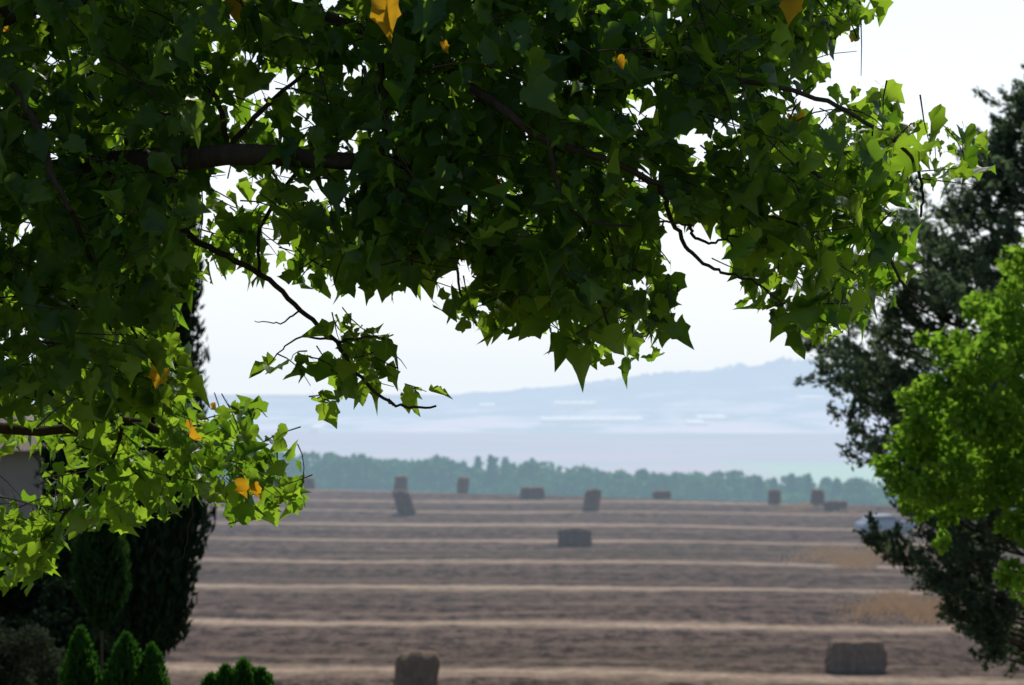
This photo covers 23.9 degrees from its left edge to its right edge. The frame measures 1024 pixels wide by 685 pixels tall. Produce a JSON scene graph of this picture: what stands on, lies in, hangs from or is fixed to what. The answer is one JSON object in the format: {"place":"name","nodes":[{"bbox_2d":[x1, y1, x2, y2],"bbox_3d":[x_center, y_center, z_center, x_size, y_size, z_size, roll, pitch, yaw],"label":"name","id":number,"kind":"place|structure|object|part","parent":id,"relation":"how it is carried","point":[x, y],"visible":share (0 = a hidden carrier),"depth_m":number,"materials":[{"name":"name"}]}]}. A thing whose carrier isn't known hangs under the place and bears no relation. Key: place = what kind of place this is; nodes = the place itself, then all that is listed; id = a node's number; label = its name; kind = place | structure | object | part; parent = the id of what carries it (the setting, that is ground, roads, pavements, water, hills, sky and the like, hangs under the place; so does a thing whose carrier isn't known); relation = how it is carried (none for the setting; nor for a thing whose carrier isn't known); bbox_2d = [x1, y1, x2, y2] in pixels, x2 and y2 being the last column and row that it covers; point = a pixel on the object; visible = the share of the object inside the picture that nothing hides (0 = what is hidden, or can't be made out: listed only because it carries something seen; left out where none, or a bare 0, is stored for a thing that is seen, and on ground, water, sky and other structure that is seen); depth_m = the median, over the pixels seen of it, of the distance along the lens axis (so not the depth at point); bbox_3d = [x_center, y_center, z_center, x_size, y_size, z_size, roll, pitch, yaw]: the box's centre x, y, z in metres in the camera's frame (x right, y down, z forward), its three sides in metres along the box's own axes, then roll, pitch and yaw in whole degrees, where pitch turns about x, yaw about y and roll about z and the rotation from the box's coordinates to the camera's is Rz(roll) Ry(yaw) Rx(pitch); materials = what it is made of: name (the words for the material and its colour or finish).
{"place":"outdoors","nodes":[
{"label":"outdoors","id":0,"kind":"place"},
{"bbox_2d":[0,0,1023,394],"label":"sky","id":1,"kind":"structure","parent":0,"point":[939,50],"materials":[{"name":"white"}]},
{"bbox_2d":[32,355,1022,432],"bbox_3d":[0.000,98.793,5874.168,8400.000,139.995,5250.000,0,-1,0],"label":"distant hills","id":2,"kind":"structure","parent":0,"point":[744,398],"depth_m":4421.18,"materials":[{"name":"blue"}]},
{"bbox_2d":[479,403,494,408],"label":"greenhouse","id":3,"kind":"object","parent":2,"relation":"on","point":[486,405],"visible":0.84,"depth_m":4527.51,"materials":[{"name":"white"}]},
{"bbox_2d":[553,401,596,408],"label":"greenhouse","id":4,"kind":"object","parent":2,"relation":"on","point":[571,404],"visible":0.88,"depth_m":4407.94,"materials":[{"name":"white"}]},
{"bbox_2d":[540,417,644,423],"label":"greenhouse","id":5,"kind":"object","parent":2,"relation":"on","point":[548,420],"visible":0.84,"depth_m":3797.12,"materials":[{"name":"white"}]},
{"bbox_2d":[694,415,729,420],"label":"greenhouse","id":6,"kind":"object","parent":2,"relation":"on","point":[712,417],"visible":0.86,"depth_m":3813.77,"materials":[{"name":"white"}]},
{"bbox_2d":[796,395,828,399],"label":"greenhouse","id":7,"kind":"object","parent":2,"relation":"on","point":[807,397],"visible":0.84,"depth_m":4428.69,"materials":[{"name":"white"}]},
{"bbox_2d":[105,395,1023,684],"bbox_3d":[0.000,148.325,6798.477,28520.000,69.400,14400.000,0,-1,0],"label":"ground","id":8,"kind":"structure","parent":0,"point":[341,587],"depth_m":132.90,"materials":[{"name":"brown soil"}]},
{"bbox_2d":[0,451,44,621],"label":"walls","id":9,"kind":"structure","parent":8,"relation":"on","point":[17,472],"depth_m":51.96,"materials":[{"name":"paint"}]},
{"bbox_2d":[0,412,45,450],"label":"roof","id":10,"kind":"structure","parent":9,"relation":"on","point":[25,446],"depth_m":52.12,"materials":[{"name":"tile"}]},
{"bbox_2d":[0,622,66,684],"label":"olive shrub","id":11,"kind":"object","parent":8,"relation":"on","point":[13,656],"visible":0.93,"depth_m":24.28,"materials":[{"name":"green plant"}]},
{"bbox_2d":[0,534,112,680],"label":"laurel shrub","id":12,"kind":"object","parent":8,"relation":"on","point":[52,599],"visible":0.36,"depth_m":32.20,"materials":[{"name":"green plant"}]},
{"bbox_2d":[31,48,108,639],"bbox_3d":[-6.589,0.934,37.065,1.556,11.349,1.592,0,-1,0],"label":"cypress tree","id":13,"kind":"object","parent":8,"relation":"on","point":[59,457],"visible":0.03,"depth_m":36.67,"materials":[{"name":"green plant"}]},
{"bbox_2d":[57,624,102,684],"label":"thuja shrub","id":14,"kind":"object","parent":8,"relation":"on","point":[79,666],"visible":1,"depth_m":16.96,"materials":[{"name":"green plant"}]},
{"bbox_2d":[68,523,131,675],"bbox_3d":[-3.396,2.665,19.988,0.545,2.758,0.540,0,-1,0],"label":"cypress sapling","id":15,"kind":"object","parent":8,"relation":"on","point":[102,585],"visible":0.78,"depth_m":19.88,"materials":[{"name":"green plant"}]},
{"bbox_2d":[98,630,142,684],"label":"thuja shrub","id":16,"kind":"object","parent":8,"relation":"on","point":[122,666],"visible":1,"depth_m":16.94,"materials":[{"name":"green plant"}]},
{"bbox_2d":[82,7,217,659],"bbox_3d":[-4.501,-0.411,30.083,1.797,11.930,1.704,0,-1,0],"label":"cypress tree","id":17,"kind":"object","parent":8,"relation":"on","point":[156,609],"visible":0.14,"depth_m":29.67,"materials":[{"name":"green plant"}]},
{"bbox_2d":[139,640,170,684],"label":"thuja shrub","id":18,"kind":"object","parent":8,"relation":"on","point":[153,670],"visible":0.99,"depth_m":16.97,"materials":[{"name":"green plant"}]},
{"bbox_2d":[200,670,215,684],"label":"thuja shrub","id":19,"kind":"object","parent":8,"relation":"on","point":[208,679],"visible":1,"depth_m":17.49,"materials":[{"name":"green plant"}]},
{"bbox_2d":[213,662,233,684],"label":"thuja shrub","id":20,"kind":"object","parent":8,"relation":"on","point":[222,675],"visible":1,"depth_m":17.48,"materials":[{"name":"green plant"}]},
{"bbox_2d":[229,656,256,684],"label":"thuja shrub","id":21,"kind":"object","parent":8,"relation":"on","point":[242,672],"visible":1,"depth_m":17.46,"materials":[{"name":"green plant"}]},
{"bbox_2d":[251,665,275,684],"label":"thuja shrub","id":22,"kind":"object","parent":8,"relation":"on","point":[262,675],"visible":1,"depth_m":17.49,"materials":[{"name":"green plant"}]},
{"bbox_2d":[303,477,314,488],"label":"hay bale","id":23,"kind":"object","parent":8,"relation":"on","point":[309,482],"visible":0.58,"depth_m":249.05,"materials":[{"name":"plant"}]},
{"bbox_2d":[309,424,324,432],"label":"greenhouse","id":24,"kind":"object","parent":8,"relation":"on","point":[317,428],"visible":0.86,"depth_m":3424.16,"materials":[{"name":"white"}]},
{"bbox_2d":[394,475,407,489],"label":"hay bale","id":25,"kind":"object","parent":8,"relation":"on","point":[400,482],"visible":0.72,"depth_m":243.08,"materials":[{"name":"plant"}]},
{"bbox_2d":[392,490,415,514],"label":"hay bale","id":26,"kind":"object","parent":8,"relation":"on","point":[403,502],"visible":1,"depth_m":200.81,"materials":[{"name":"plant"}]},
{"bbox_2d":[393,649,439,684],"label":"hay bale","id":27,"kind":"object","parent":8,"relation":"on","point":[416,667],"visible":1,"depth_m":79.81,"materials":[{"name":"plant"}]},
{"bbox_2d":[457,476,469,493],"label":"hay bale","id":28,"kind":"object","parent":8,"relation":"on","point":[462,485],"visible":0.91,"depth_m":244.55,"materials":[{"name":"plant"}]},
{"bbox_2d":[0,0,995,596],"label":"maple tree","id":29,"kind":"object","parent":8,"relation":"on","point":[460,92],"visible":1,"depth_m":7.92,"materials":[{"name":"green plant"}]},
{"bbox_2d":[520,486,544,498],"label":"hay bale","id":30,"kind":"object","parent":8,"relation":"on","point":[537,492],"visible":1,"depth_m":228.01,"materials":[{"name":"plant"}]},
{"bbox_2d":[557,527,591,546],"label":"hay bale","id":31,"kind":"object","parent":8,"relation":"on","point":[573,536],"visible":1,"depth_m":162.14,"materials":[{"name":"plant"}]},
{"bbox_2d":[582,488,601,511],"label":"hay bale","id":32,"kind":"object","parent":8,"relation":"on","point":[592,496],"visible":0.94,"depth_m":204.97,"materials":[{"name":"plant"}]},
{"bbox_2d":[217,451,1023,509],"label":"distant tree line","id":33,"kind":"object","parent":8,"relation":"on","point":[435,474],"visible":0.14,"depth_m":391.99,"materials":[{"name":"green plant"}]},
{"bbox_2d":[652,490,670,498],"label":"hay bale","id":34,"kind":"object","parent":8,"relation":"on","point":[661,494],"visible":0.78,"depth_m":228.01,"materials":[{"name":"plant"}]},
{"bbox_2d":[683,420,708,425],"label":"greenhouse","id":35,"kind":"object","parent":8,"relation":"on","point":[694,422],"visible":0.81,"depth_m":3670.46,"materials":[{"name":"white"}]},
{"bbox_2d":[711,682,760,684],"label":"hay bale","id":36,"kind":"object","parent":8,"relation":"on","point":[741,683],"visible":1,"depth_m":79.16,"materials":[{"name":"plant"}]},
{"bbox_2d":[768,489,780,503],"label":"hay bale","id":37,"kind":"object","parent":8,"relation":"on","point":[774,496],"visible":0.99,"depth_m":220.56,"materials":[{"name":"plant"}]},
{"bbox_2d":[810,489,824,505],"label":"hay bale","id":38,"kind":"object","parent":8,"relation":"on","point":[817,496],"visible":0.81,"depth_m":215.85,"materials":[{"name":"plant"}]},
{"bbox_2d":[823,500,846,510],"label":"hay bale","id":39,"kind":"object","parent":8,"relation":"on","point":[831,505],"visible":0.98,"depth_m":208.09,"materials":[{"name":"plant"}]},
{"bbox_2d":[824,638,888,672],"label":"hay bale","id":40,"kind":"object","parent":8,"relation":"on","point":[866,655],"visible":1,"depth_m":91.40,"materials":[{"name":"plant"}]},
{"bbox_2d":[854,514,915,533],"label":"parked car","id":41,"kind":"object","parent":8,"relation":"on","point":[887,521],"visible":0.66,"depth_m":174.62,"materials":[{"name":"paint"}]},
{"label":"side windows","id":42,"kind":"part","parent":41,"relation":"part of","materials":[{"name":"grey glass"}]},
{"bbox_2d":[783,63,1023,678],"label":"conifer tree","id":43,"kind":"object","parent":8,"relation":"on","point":[988,618],"visible":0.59,"depth_m":30.70,"materials":[{"name":"green plant"}]},
{"bbox_2d":[868,239,1023,606],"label":"broadleaf tree","id":44,"kind":"object","parent":8,"relation":"on","point":[991,425],"visible":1,"depth_m":21.59,"materials":[{"name":"green plant"}]},
{"bbox_2d":[750,501,964,627],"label":"dry grass","id":45,"kind":"structure","parent":0,"point":[909,607],"depth_m":122.46,"materials":[{"name":"beige plant"}]}
]}

